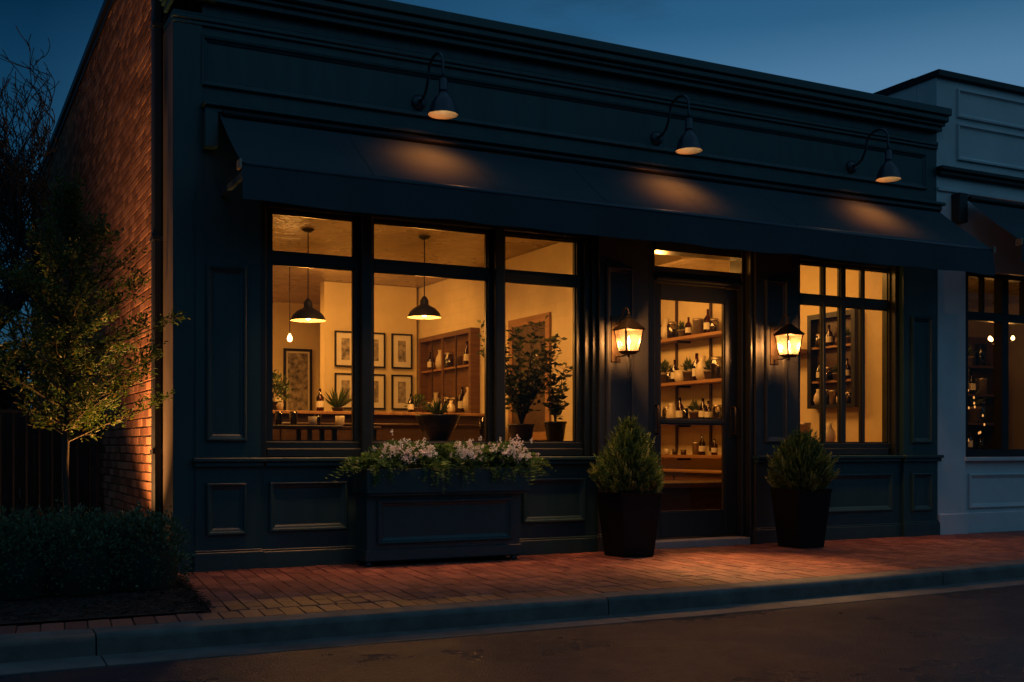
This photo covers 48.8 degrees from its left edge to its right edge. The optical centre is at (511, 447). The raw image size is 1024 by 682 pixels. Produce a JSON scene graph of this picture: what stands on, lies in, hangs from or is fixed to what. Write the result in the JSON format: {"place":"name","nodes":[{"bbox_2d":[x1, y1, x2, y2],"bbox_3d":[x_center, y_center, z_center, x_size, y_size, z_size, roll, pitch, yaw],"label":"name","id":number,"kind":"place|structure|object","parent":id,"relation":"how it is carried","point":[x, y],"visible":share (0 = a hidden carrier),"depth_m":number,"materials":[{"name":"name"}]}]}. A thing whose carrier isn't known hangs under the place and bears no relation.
{"place":"outdoors","nodes":[
{"label":"outdoors","id":0,"kind":"place"},
{"bbox_2d":[0,574,369,632],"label":"paving bed","id":1,"kind":"object","parent":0,"point":[73,620],"visible":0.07,"depth_m":6.33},
{"bbox_2d":[0,538,216,623],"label":"mulch","id":2,"kind":"object","parent":1,"relation":"on","point":[178,597],"visible":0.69,"depth_m":6.72,"materials":[{"name":"brown soil"}]},
{"bbox_2d":[0,504,69,599],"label":"hedge shrub","id":3,"kind":"object","parent":2,"relation":"on","point":[21,562],"visible":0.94,"depth_m":7.01,"materials":[{"name":"green plant"}]},
{"bbox_2d":[1,413,91,528],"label":"board fence","id":4,"kind":"object","parent":2,"relation":"on","point":[45,467],"visible":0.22,"depth_m":12.41,"materials":[{"name":"brown wood"}]},
{"bbox_2d":[0,408,100,524],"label":"iron railing","id":5,"kind":"object","parent":2,"relation":"on","point":[97,472],"visible":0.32,"depth_m":11.89,"materials":[{"name":"black metal"}]},
{"bbox_2d":[24,498,134,595],"bbox_3d":[-2.855,0.640,7.397,0.831,0.631,0.753,0,0,38],"label":"hedge shrub","id":6,"kind":"object","parent":2,"relation":"on","point":[84,554],"visible":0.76,"depth_m":7.18,"materials":[{"name":"green plant"}]},
{"bbox_2d":[0,169,190,516],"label":"tree","id":7,"kind":"object","parent":2,"relation":"on","point":[53,335],"visible":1,"depth_m":8.10,"materials":[{"name":"green plant"}]},
{"bbox_2d":[82,501,196,590],"bbox_3d":[-2.531,0.658,7.613,0.798,0.593,0.760,0,0,24],"label":"hedge shrub","id":8,"kind":"object","parent":2,"relation":"on","point":[153,561],"visible":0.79,"depth_m":7.44,"materials":[{"name":"green plant"}]},
{"bbox_2d":[31,0,951,573],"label":"storefront building","id":9,"kind":"structure","parent":1,"relation":"on","point":[145,148],"depth_m":10.38,"materials":[{"name":"wood"}]},
{"bbox_2d":[283,348,311,410],"bbox_3d":[-3.356,-0.900,17.709,0.460,1.300,0.029,0,0,-27],"label":"picture frame","id":10,"kind":"object","parent":9,"relation":"attached to","point":[297,367],"visible":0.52,"depth_m":17.71,"materials":[{"name":"black metal"}]},
{"bbox_2d":[290,228,325,322],"bbox_3d":[-2.111,-1.788,11.699,0.370,0.945,0.370,0,0,-27],"label":"pendant lamp","id":11,"kind":"object","parent":9,"relation":"hanging from","point":[307,313],"visible":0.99,"depth_m":11.64,"materials":[{"name":"black metal"}]},
{"bbox_2d":[273,425,342,439],"bbox_3d":[-2.107,0.347,10.498,0.950,1.105,0.500,0,0,-27],"label":"bar table","id":12,"kind":"object","parent":9,"relation":"on","point":[321,428],"visible":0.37,"depth_m":10.40,"materials":[{"name":"brown wood"}]},
{"bbox_2d":[266,208,359,447],"bbox_3d":[-1.647,-0.983,9.270,0.825,1.995,0.085,0,0,-27],"label":"window","id":13,"kind":"structure","parent":9,"relation":"in","point":[273,257],"depth_m":9.25,"materials":[{"name":"paint"}]},
{"bbox_2d":[292,426,380,441],"bbox_3d":[-1.806,0.343,11.608,0.800,1.115,0.500,0,0,-27],"label":"bar table","id":14,"kind":"object","parent":9,"relation":"on","point":[298,434],"visible":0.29,"depth_m":11.51,"materials":[{"name":"brown wood"}]},
{"bbox_2d":[334,330,350,366],"bbox_3d":[-2.275,-1.350,15.453,0.310,0.490,0.029,0,0,-27],"label":"picture frame","id":15,"kind":"object","parent":9,"relation":"attached to","point":[342,348],"visible":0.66,"depth_m":15.43,"materials":[{"name":"beige paper"}]},
{"bbox_2d":[334,373,350,408],"bbox_3d":[-2.275,-0.775,15.453,0.310,0.490,0.029,0,0,-27],"label":"picture frame","id":16,"kind":"object","parent":9,"relation":"attached to","point":[341,380],"visible":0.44,"depth_m":15.44,"materials":[{"name":"black metal"}]},
{"bbox_2d":[273,410,483,441],"bbox_3d":[-1.861,0.253,12.592,3.700,1.295,0.600,0,0,-27],"label":"counter","id":17,"kind":"object","parent":9,"relation":"on","point":[403,425],"visible":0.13,"depth_m":12.54,"materials":[{"name":"brown wood"}]},
{"bbox_2d":[273,369,293,409],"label":"potted plant","id":18,"kind":"object","parent":17,"relation":"on","point":[280,386],"visible":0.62,"depth_m":12.08,"materials":[{"name":"green plant"}]},
{"bbox_2d":[316,389,323,410],"bbox_3d":[-2.085,-0.518,12.273,0.085,0.247,0.085,0,0,-5],"label":"bottle","id":19,"kind":"object","parent":17,"relation":"on","point":[319,402],"visible":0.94,"depth_m":12.24,"materials":[{"name":"black glass"}]},
{"bbox_2d":[322,387,350,410],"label":"potted plant","id":20,"kind":"object","parent":17,"relation":"on","point":[335,402],"visible":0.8,"depth_m":12.46,"materials":[{"name":"green plant"}]},
{"bbox_2d":[403,394,430,411],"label":"potted plant","id":21,"kind":"object","parent":17,"relation":"on","point":[418,402],"visible":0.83,"depth_m":12.91,"materials":[{"name":"green plant"}]},
{"bbox_2d":[374,374,385,409],"bbox_3d":[-1.902,-0.775,15.645,0.310,0.490,0.029,0,0,-27],"label":"picture frame","id":22,"kind":"object","parent":9,"relation":"attached to","point":[379,391],"visible":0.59,"depth_m":15.68,"materials":[{"name":"black metal"}]},
{"bbox_2d":[374,332,385,367],"bbox_3d":[-1.902,-1.350,15.645,0.310,0.490,0.029,0,0,-27],"label":"picture frame","id":23,"kind":"object","parent":9,"relation":"attached to","point":[379,350],"visible":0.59,"depth_m":15.68,"materials":[{"name":"beige paper"}]},
{"bbox_2d":[391,333,412,368],"bbox_3d":[-1.542,-1.350,15.831,0.310,0.490,0.029,0,0,-27],"label":"picture frame","id":24,"kind":"object","parent":9,"relation":"attached to","point":[401,351],"visible":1,"depth_m":15.83,"materials":[{"name":"beige paper"}]},
{"bbox_2d":[391,374,412,409],"bbox_3d":[-1.542,-0.775,15.831,0.310,0.490,0.029,0,0,-27],"label":"picture frame","id":25,"kind":"object","parent":9,"relation":"attached to","point":[401,388],"visible":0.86,"depth_m":15.82,"materials":[{"name":"black metal"}]},
{"bbox_2d":[407,236,441,318],"bbox_3d":[-0.939,-1.827,12.110,0.370,0.865,0.370,0,0,-27],"label":"pendant lamp","id":26,"kind":"object","parent":9,"relation":"hanging from","point":[424,309],"visible":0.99,"depth_m":12.05,"materials":[{"name":"black metal"}]},
{"bbox_2d":[372,219,492,447],"bbox_3d":[-0.700,-0.983,9.757,1.165,1.995,0.085,0,0,-27],"label":"window","id":27,"kind":"structure","parent":9,"relation":"in","point":[382,266],"depth_m":9.84,"materials":[{"name":"paint"}]},
{"bbox_2d":[412,52,458,118],"bbox_3d":[-0.642,-2.951,9.268,0.252,0.546,0.636,0,0,-27],"label":"gooseneck lamp","id":28,"kind":"object","parent":9,"relation":"attached to","point":[442,105],"visible":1,"depth_m":9.10,"materials":[{"name":"black metal"}]},
{"bbox_2d":[419,327,479,412],"bbox_3d":[-0.852,-0.960,14.966,0.130,1.100,1.700,0,0,-27],"label":"display cabinet","id":29,"kind":"object","parent":9,"relation":"attached to","point":[443,382],"visible":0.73,"depth_m":14.91,"materials":[{"name":"brown wood"}]},
{"bbox_2d":[444,352,452,367],"bbox_3d":[-0.829,-1.159,14.952,0.145,0.207,0.145,0,0,-24],"label":"jar","id":30,"kind":"object","parent":29,"relation":"in","point":[448,362],"visible":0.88,"depth_m":14.90,"materials":[{"name":"clear glass"}]},
{"bbox_2d":[458,387,464,411],"bbox_3d":[-0.644,-0.616,14.587,0.113,0.328,0.113,0,0,-29],"label":"bottle","id":31,"kind":"object","parent":29,"relation":"in","point":[460,401],"visible":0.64,"depth_m":14.54,"materials":[{"name":"black glass"}]},
{"bbox_2d":[462,387,467,411],"bbox_3d":[-0.545,-0.612,14.393,0.176,0.319,0.176,0,0,24],"label":"vase","id":32,"kind":"object","parent":29,"relation":"in","point":[465,403],"visible":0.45,"depth_m":14.34,"materials":[{"name":"beige ceramic"}]},
{"bbox_2d":[508,312,550,439],"bbox_3d":[0.195,-0.800,13.030,0.029,1.420,1.000,0,0,-27],"label":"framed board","id":33,"kind":"object","parent":9,"relation":"attached to","point":[539,418],"visible":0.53,"depth_m":12.91,"materials":[{"name":"brown wood"}]},
{"bbox_2d":[505,232,581,447],"bbox_3d":[0.285,-0.983,10.263,0.910,1.995,0.085,0,0,-27],"label":"window","id":34,"kind":"structure","parent":9,"relation":"in","point":[574,280],"depth_m":10.38,"materials":[{"name":"paint"}]},
{"bbox_2d":[219,109,995,275],"bbox_3d":[1.339,-2.183,10.166,7.770,0.842,0.801,0,0,-27],"label":"awning","id":35,"kind":"object","parent":9,"relation":"attached to","point":[317,164],"visible":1,"depth_m":9.60,"materials":[{"name":"fabric"}]},
{"bbox_2d":[611,307,645,361],"bbox_3d":[1.031,-1.034,10.272,0.222,0.491,0.333,0,0,-27],"label":"wall lantern","id":36,"kind":"object","parent":9,"relation":"attached to","point":[628,323],"depth_m":10.25,"materials":[{"name":"brown metal"}]},
{"bbox_2d":[661,425,690,426],"bbox_3d":[2.409,-0.328,15.911,0.260,0.075,3.300,0,0,-27],"label":"wall shelf","id":37,"kind":"object","parent":9,"relation":"attached to","point":[678,425],"depth_m":15.95,"materials":[{"name":"brown wood"}]},
{"bbox_2d":[666,403,675,417],"bbox_3d":[2.271,-0.499,16.075,0.171,0.268,0.171,0,0,2],"label":"vase","id":38,"kind":"object","parent":37,"relation":"on","point":[671,410],"visible":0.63,"depth_m":16.02,"materials":[{"name":"beige ceramic"}]},
{"bbox_2d":[675,397,683,417],"bbox_3d":[2.362,-0.536,15.899,0.123,0.343,0.123,0,0,4],"label":"bottle","id":39,"kind":"object","parent":37,"relation":"on","point":[678,411],"visible":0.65,"depth_m":15.86,"materials":[{"name":"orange glass"}]},
{"bbox_2d":[686,397,700,417],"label":"potted plant","id":40,"kind":"object","parent":37,"relation":"on","point":[693,407],"visible":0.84,"depth_m":15.63,"materials":[{"name":"green plant"}]},
{"bbox_2d":[698,398,705,418],"bbox_3d":[2.620,-0.521,15.504,0.124,0.312,0.124,0,0,20],"label":"bottle","id":41,"kind":"object","parent":37,"relation":"on","point":[702,407],"visible":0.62,"depth_m":15.46,"materials":[{"name":"black glass"}]},
{"bbox_2d":[704,401,711,418],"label":"bottle","id":42,"kind":"object","parent":37,"relation":"on","point":[708,412],"visible":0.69,"depth_m":15.32,"materials":[{"name":"orange glass"}]},
{"bbox_2d":[712,405,721,418],"bbox_3d":[2.765,-0.472,15.212,0.133,0.215,0.133,0,0,-16],"label":"jar","id":43,"kind":"object","parent":37,"relation":"on","point":[716,415],"visible":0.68,"depth_m":15.18,"materials":[{"name":"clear glass"}]},
{"bbox_2d":[675,301,677,448],"bbox_3d":[2.365,-1.050,16.245,0.028,2.200,0.035,0,0,-27],"label":"shelf upright","id":44,"kind":"object","parent":9,"relation":"attached to","point":[676,388],"visible":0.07,"depth_m":16.23,"materials":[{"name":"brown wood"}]},
{"bbox_2d":[651,94,702,154],"bbox_3d":[1.510,-2.951,10.374,0.252,0.546,0.636,0,0,-27],"label":"gooseneck lamp","id":45,"kind":"object","parent":9,"relation":"attached to","point":[689,143],"visible":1,"depth_m":10.20,"materials":[{"name":"black metal"}]},
{"bbox_2d":[661,330,721,344],"bbox_3d":[2.409,-1.512,15.911,0.260,0.075,3.300,0,0,-27],"label":"wall shelf","id":46,"kind":"object","parent":9,"relation":"attached to","point":[694,337],"depth_m":15.60,"materials":[{"name":"brown wood"}]},
{"bbox_2d":[661,319,671,338],"bbox_3d":[2.214,-1.696,16.214,0.183,0.291,0.183,0,0,-41],"label":"vase","id":47,"kind":"object","parent":46,"relation":"on","point":[664,330],"visible":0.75,"depth_m":16.16,"materials":[{"name":"beige ceramic"}]},
{"bbox_2d":[667,321,676,337],"bbox_3d":[2.276,-1.671,16.073,0.147,0.242,0.147,0,0,-11],"label":"jar","id":48,"kind":"object","parent":46,"relation":"on","point":[671,333],"visible":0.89,"depth_m":16.02,"materials":[{"name":"clear glass"}]},
{"bbox_2d":[685,317,691,335],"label":"bottle","id":49,"kind":"object","parent":46,"relation":"on","point":[688,327],"visible":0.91,"depth_m":15.70,"materials":[{"name":"orange glass"}]},
{"bbox_2d":[692,318,703,334],"bbox_3d":[2.560,-1.663,15.543,0.157,0.226,0.156,0,0,39],"label":"tin","id":50,"kind":"object","parent":46,"relation":"on","point":[698,325],"visible":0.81,"depth_m":15.48,"materials":[{"name":"brown metal"}]},
{"bbox_2d":[704,309,710,332],"bbox_3d":[2.666,-1.716,15.375,0.119,0.333,0.119,0,0,15],"label":"bottle","id":51,"kind":"object","parent":46,"relation":"on","point":[706,322],"visible":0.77,"depth_m":15.33,"materials":[{"name":"orange glass"}]},
{"bbox_2d":[709,318,718,331],"bbox_3d":[2.728,-1.648,15.249,0.130,0.195,0.130,0,0,42],"label":"jar","id":52,"kind":"object","parent":46,"relation":"on","point":[714,327],"visible":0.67,"depth_m":15.21,"materials":[{"name":"clear glass"}]},
{"bbox_2d":[661,378,721,387],"bbox_3d":[2.409,-0.882,15.911,0.260,0.075,3.300,0,0,-27],"label":"wall shelf","id":53,"kind":"object","parent":9,"relation":"attached to","point":[685,384],"depth_m":15.65,"materials":[{"name":"brown wood"}]},
{"bbox_2d":[661,359,671,382],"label":"potted plant","id":54,"kind":"object","parent":53,"relation":"on","point":[665,366],"visible":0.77,"depth_m":16.27,"materials":[{"name":"green plant"}]},
{"bbox_2d":[674,370,685,381],"bbox_3d":[2.371,-1.004,15.930,0.174,0.168,0.174,0,0,44],"label":"cup","id":55,"kind":"object","parent":53,"relation":"on","point":[678,375],"visible":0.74,"depth_m":15.86,"materials":[{"name":"beige ceramic"}]},
{"bbox_2d":[681,356,691,380],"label":"potted plant","id":56,"kind":"object","parent":53,"relation":"on","point":[687,375],"visible":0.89,"depth_m":15.71,"materials":[{"name":"green plant"}]},
{"bbox_2d":[692,353,698,380],"bbox_3d":[2.557,-1.112,15.631,0.135,0.385,0.135,0,0,-35],"label":"bottle","id":57,"kind":"object","parent":53,"relation":"on","point":[695,362],"visible":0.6,"depth_m":15.59,"materials":[{"name":"black glass"}]},
{"bbox_2d":[695,356,708,379],"bbox_3d":[2.606,-1.088,15.478,0.209,0.336,0.208,0,0,34],"label":"vase","id":58,"kind":"object","parent":53,"relation":"on","point":[699,372],"visible":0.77,"depth_m":15.41,"materials":[{"name":"beige ceramic"}]},
{"bbox_2d":[702,359,717,378],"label":"potted plant","id":59,"kind":"object","parent":53,"relation":"on","point":[707,372],"visible":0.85,"depth_m":15.32,"materials":[{"name":"green plant"}]},
{"bbox_2d":[710,356,721,378],"bbox_3d":[2.766,-1.074,15.231,0.198,0.308,0.198,0,0,-27],"label":"jar","id":60,"kind":"object","parent":53,"relation":"on","point":[715,372],"visible":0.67,"depth_m":15.16,"materials":[{"name":"clear glass"}]},
{"bbox_2d":[661,454,721,459],"bbox_3d":[2.409,0.138,15.911,0.260,0.075,3.300,0,0,-27],"label":"wall shelf","id":61,"kind":"object","parent":9,"relation":"attached to","point":[683,457],"depth_m":15.58,"materials":[{"name":"brown wood"}]},
{"bbox_2d":[662,468,721,480],"bbox_3d":[2.217,0.600,15.812,0.680,0.600,3.380,0,0,-27],"label":"shop counter","id":62,"kind":"object","parent":9,"relation":"on","point":[689,474],"visible":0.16,"depth_m":14.89,"materials":[{"name":"brown wood"}]},
{"bbox_2d":[655,284,736,537],"bbox_3d":[1.800,-0.355,11.052,1.015,2.440,0.126,0,0,-27],"label":"door","id":63,"kind":"structure","parent":9,"relation":"in","point":[681,523],"depth_m":11.18,"materials":[{"name":"paint"}]},
{"bbox_2d":[709,303,711,450],"bbox_3d":[2.731,-1.050,15.533,0.028,2.200,0.035,0,0,-27],"label":"shelf upright","id":64,"kind":"object","parent":9,"relation":"attached to","point":[710,385],"visible":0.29,"depth_m":15.52,"materials":[{"name":"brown wood"}]},
{"bbox_2d":[770,314,804,364],"bbox_3d":[2.688,-1.073,11.123,0.222,0.491,0.333,0,0,-27],"label":"wall lantern","id":65,"kind":"object","parent":9,"relation":"attached to","point":[788,345],"depth_m":11.12,"materials":[{"name":"brown metal"}]},
{"bbox_2d":[807,309,857,408],"bbox_3d":[3.806,-1.032,13.340,0.130,1.125,0.790,0,0,-27],"label":"wall cabinet","id":66,"kind":"object","parent":9,"relation":"attached to","point":[831,350],"depth_m":13.42,"materials":[{"name":"brown wood"}]},
{"bbox_2d":[826,325,832,345],"bbox_3d":[3.760,-1.329,13.394,0.085,0.248,0.085,0,0,42],"label":"bottle","id":67,"kind":"object","parent":66,"relation":"on","point":[829,337],"visible":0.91,"depth_m":13.36,"materials":[{"name":"black glass"}]},
{"bbox_2d":[829,390,836,403],"bbox_3d":[3.788,-0.595,13.331,0.100,0.167,0.100,0,0,29],"label":"tin","id":68,"kind":"object","parent":66,"relation":"on","point":[832,396],"visible":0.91,"depth_m":13.29,"materials":[{"name":"brown metal"}]},
{"bbox_2d":[799,260,890,448],"bbox_3d":[3.487,-0.983,11.908,1.370,1.995,0.085,0,0,-27],"label":"window","id":69,"kind":"structure","parent":9,"relation":"in","point":[841,302],"depth_m":11.88,"materials":[{"name":"paint"}]},
{"bbox_2d":[847,128,901,182],"bbox_3d":[3.683,-2.958,11.491,0.252,0.546,0.636,0,0,-27],"label":"gooseneck lamp","id":70,"kind":"object","parent":9,"relation":"attached to","point":[888,171],"visible":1,"depth_m":11.31,"materials":[{"name":"black metal"}]},
{"bbox_2d":[0,560,1023,662],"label":"kerb","id":71,"kind":"structure","parent":1,"relation":"on","point":[18,647],"depth_m":6.72,"materials":[{"name":"concrete"}]},
{"bbox_2d":[289,411,297,424],"bbox_3d":[-2.039,-0.271,10.546,0.076,0.133,0.076,0,0,-8],"label":"drinking glass","id":72,"kind":"object","parent":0,"point":[293,417],"visible":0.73,"depth_m":10.52,"materials":[{"name":"glass"}]},
{"bbox_2d":[415,396,459,440],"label":"potted plant","id":73,"kind":"object","parent":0,"point":[435,425],"visible":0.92,"depth_m":10.54,"materials":[{"name":"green plant"}]},
{"bbox_2d":[0,585,1023,681],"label":"road","id":74,"kind":"structure","parent":0,"point":[972,636],"depth_m":5.88,"materials":[{"name":"grey asphalt"}]},
{"bbox_2d":[0,577,1023,675],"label":"gutter","id":75,"kind":"object","parent":74,"relation":"on","point":[48,665],"visible":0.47,"depth_m":6.54,"materials":[{"name":"concrete"}]},
{"bbox_2d":[0,531,1023,633],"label":"sidewalk","id":76,"kind":"structure","parent":0,"point":[246,593],"depth_m":8.48,"materials":[{"name":"brick"}]},
{"bbox_2d":[353,467,529,566],"bbox_3d":[-0.570,0.558,9.401,1.460,0.781,0.344,0,0,-27],"label":"planter box","id":77,"kind":"object","parent":76,"relation":"on","point":[408,516],"visible":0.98,"depth_m":9.24,"materials":[{"name":"black paint"}]},
{"bbox_2d":[322,451,422,486],"bbox_3d":[-1.106,0.168,9.081,0.857,0.291,0.456,0,0,-27],"label":"fern","id":78,"kind":"object","parent":77,"relation":"in","point":[378,464],"visible":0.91,"depth_m":8.98,"materials":[{"name":"green plant"}]},
{"bbox_2d":[362,429,431,484],"bbox_3d":[-0.938,0.077,9.157,0.625,0.462,0.491,0,0,-13],"label":"flowering plant","id":79,"kind":"object","parent":77,"relation":"in","point":[389,447],"visible":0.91,"depth_m":9.08,"materials":[{"name":"white plant"}]},
{"bbox_2d":[393,440,446,484],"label":"flowering plant","id":80,"kind":"object","parent":77,"relation":"in","point":[432,451],"visible":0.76,"depth_m":9.17,"materials":[{"name":"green plant"}]},
{"bbox_2d":[405,443,472,492],"bbox_3d":[-0.586,0.169,9.321,0.812,0.415,0.515,0,0,-27],"label":"fern","id":81,"kind":"object","parent":77,"relation":"in","point":[443,460],"visible":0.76,"depth_m":9.22,"materials":[{"name":"green plant"}]},
{"bbox_2d":[437,436,506,487],"bbox_3d":[-0.367,0.114,9.401,0.632,0.430,0.480,0,0,17],"label":"flowering plant","id":82,"kind":"object","parent":77,"relation":"in","point":[463,448],"visible":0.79,"depth_m":9.32,"materials":[{"name":"green plant"}]},
{"bbox_2d":[454,443,530,482],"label":"fern","id":83,"kind":"object","parent":77,"relation":"in","point":[493,455],"visible":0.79,"depth_m":9.41,"materials":[{"name":"green plant"}]},
{"bbox_2d":[483,434,539,481],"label":"flowering plant","id":84,"kind":"object","parent":77,"relation":"in","point":[508,448],"visible":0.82,"depth_m":9.52,"materials":[{"name":"white plant"}]},
{"bbox_2d":[475,450,553,480],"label":"trailing plant","id":85,"kind":"object","parent":77,"relation":"in","point":[531,462],"visible":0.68,"depth_m":9.58,"materials":[{"name":"green plant"}]},
{"bbox_2d":[586,414,665,557],"bbox_3d":[1.015,0.321,9.968,0.697,1.255,0.751,0,0,-27],"label":"potted shrub","id":86,"kind":"object","parent":76,"relation":"on","point":[628,481],"visible":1,"depth_m":9.79,"materials":[{"name":"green plant"}]},
{"bbox_2d":[764,426,839,547],"bbox_3d":[2.784,0.364,10.857,0.698,1.171,0.688,0,0,8],"label":"potted shrub","id":87,"kind":"object","parent":76,"relation":"on","point":[801,473],"visible":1,"depth_m":10.69,"materials":[{"name":"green plant"}]},
{"bbox_2d":[873,69,1023,534],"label":"white building","id":88,"kind":"structure","parent":76,"relation":"on","point":[980,146],"depth_m":12.69,"materials":[{"name":"paint"}]},
{"bbox_2d":[968,337,993,448],"bbox_3d":[5.437,-0.345,15.499,3.440,2.510,0.400,0,0,-27],"label":"shelf unit","id":89,"kind":"object","parent":88,"relation":"on","point":[987,429],"visible":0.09,"depth_m":16.33,"materials":[{"name":"brown wood"}]},
{"bbox_2d":[969,370,975,393],"bbox_3d":[6.475,-0.919,15.922,0.120,0.338,0.120,0,0,-30],"label":"bottle","id":90,"kind":"object","parent":89,"relation":"on","point":[972,384],"visible":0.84,"depth_m":15.88,"materials":[{"name":"black glass"}]},
{"bbox_2d":[968,388,985,422],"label":"potted plant","id":91,"kind":"object","parent":89,"relation":"on","point":[973,411],"visible":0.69,"depth_m":15.84,"materials":[{"name":"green plant"}]},
{"bbox_2d":[972,400,985,422],"bbox_3d":[6.621,-0.511,16.022,0.196,0.322,0.196,0,0,41],"label":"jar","id":92,"kind":"object","parent":89,"relation":"on","point":[983,418],"visible":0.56,"depth_m":15.96,"materials":[{"name":"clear glass"}]},
{"bbox_2d":[975,378,986,393],"bbox_3d":[6.651,-0.869,16.017,0.161,0.237,0.161,0,0,35],"label":"tin","id":93,"kind":"object","parent":89,"relation":"on","point":[981,383],"visible":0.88,"depth_m":15.95,"materials":[{"name":"brown metal"}]},
{"bbox_2d":[966,272,1023,456],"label":"window","id":94,"kind":"structure","parent":88,"relation":"in","point":[1001,318],"depth_m":12.96,"materials":[{"name":"black metal"}]},
{"bbox_2d":[968,196,1023,261],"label":"awning","id":95,"kind":"object","parent":88,"relation":"attached to","point":[1008,216],"visible":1,"depth_m":12.43,"materials":[{"name":"fabric"}]},
{"bbox_2d":[0,0,1023,406],"label":"sky","id":96,"kind":"structure","parent":0,"point":[870,46],"materials":[{"name":"blue"}]},
{"bbox_2d":[476,315,566,440],"bbox_3d":[0.080,-0.659,11.059,0.892,1.217,0.818,0,0,-27],"label":"potted tree","id":97,"kind":"object","parent":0,"point":[520,403],"visible":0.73,"depth_m":11.02,"materials":[{"name":"green plant"}]},
{"bbox_2d":[538,362,571,440],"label":"potted plant","id":98,"kind":"object","parent":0,"point":[555,429],"visible":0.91,"depth_m":11.20,"materials":[{"name":"green plant"}]},
{"bbox_2d":[661,480,721,510],"bbox_3d":[2.135,0.645,13.128,1.800,0.510,0.800,0,0,-27],"label":"shop table","id":99,"kind":"object","parent":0,"point":[677,495],"visible":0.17,"depth_m":12.68,"materials":[{"name":"brown wood"}]},
{"bbox_2d":[975,344,986,365],"bbox_3d":[6.636,-1.305,15.998,0.157,0.310,0.157,0,0,-31],"label":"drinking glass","id":100,"kind":"object","parent":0,"point":[980,356],"visible":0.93,"depth_m":15.95,"materials":[{"name":"glass"}]},
{"bbox_3d":[3.523,0.432,13.447,0.520,0.935,1.960,0,0,-27],"label":"sideboard","id":101,"kind":"object","parent":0,"visible":0},
{"bbox_2d":[826,423,835,441],"bbox_3d":[3.692,-0.162,13.155,0.153,0.253,0.153,0,0,-40],"label":"vase","id":102,"kind":"object","parent":101,"relation":"on","point":[830,435],"visible":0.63,"depth_m":13.10,"materials":[{"name":"beige ceramic"}]},
{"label":"yard","id":103,"kind":"structure","parent":0,"visible":0},
{"bbox_2d":[0,340,28,486],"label":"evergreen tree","id":104,"kind":"object","parent":103,"relation":"on","point":[7,400],"visible":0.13,"depth_m":24.22,"materials":[{"name":"green plant"}]},
{"bbox_2d":[0,347,31,409],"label":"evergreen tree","id":105,"kind":"object","parent":103,"relation":"on","point":[22,368],"visible":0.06,"depth_m":27.93,"materials":[{"name":"green plant"}]},
{"bbox_2d":[0,79,38,290],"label":"bare tree","id":106,"kind":"object","parent":103,"relation":"on","point":[6,264],"visible":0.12,"depth_m":17.18,"materials":[{"name":"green plant"}]},
{"bbox_2d":[0,25,80,425],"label":"bare tree","id":107,"kind":"object","parent":103,"relation":"on","point":[13,168],"visible":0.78,"depth_m":13.55,"materials":[{"name":"brown plant"}]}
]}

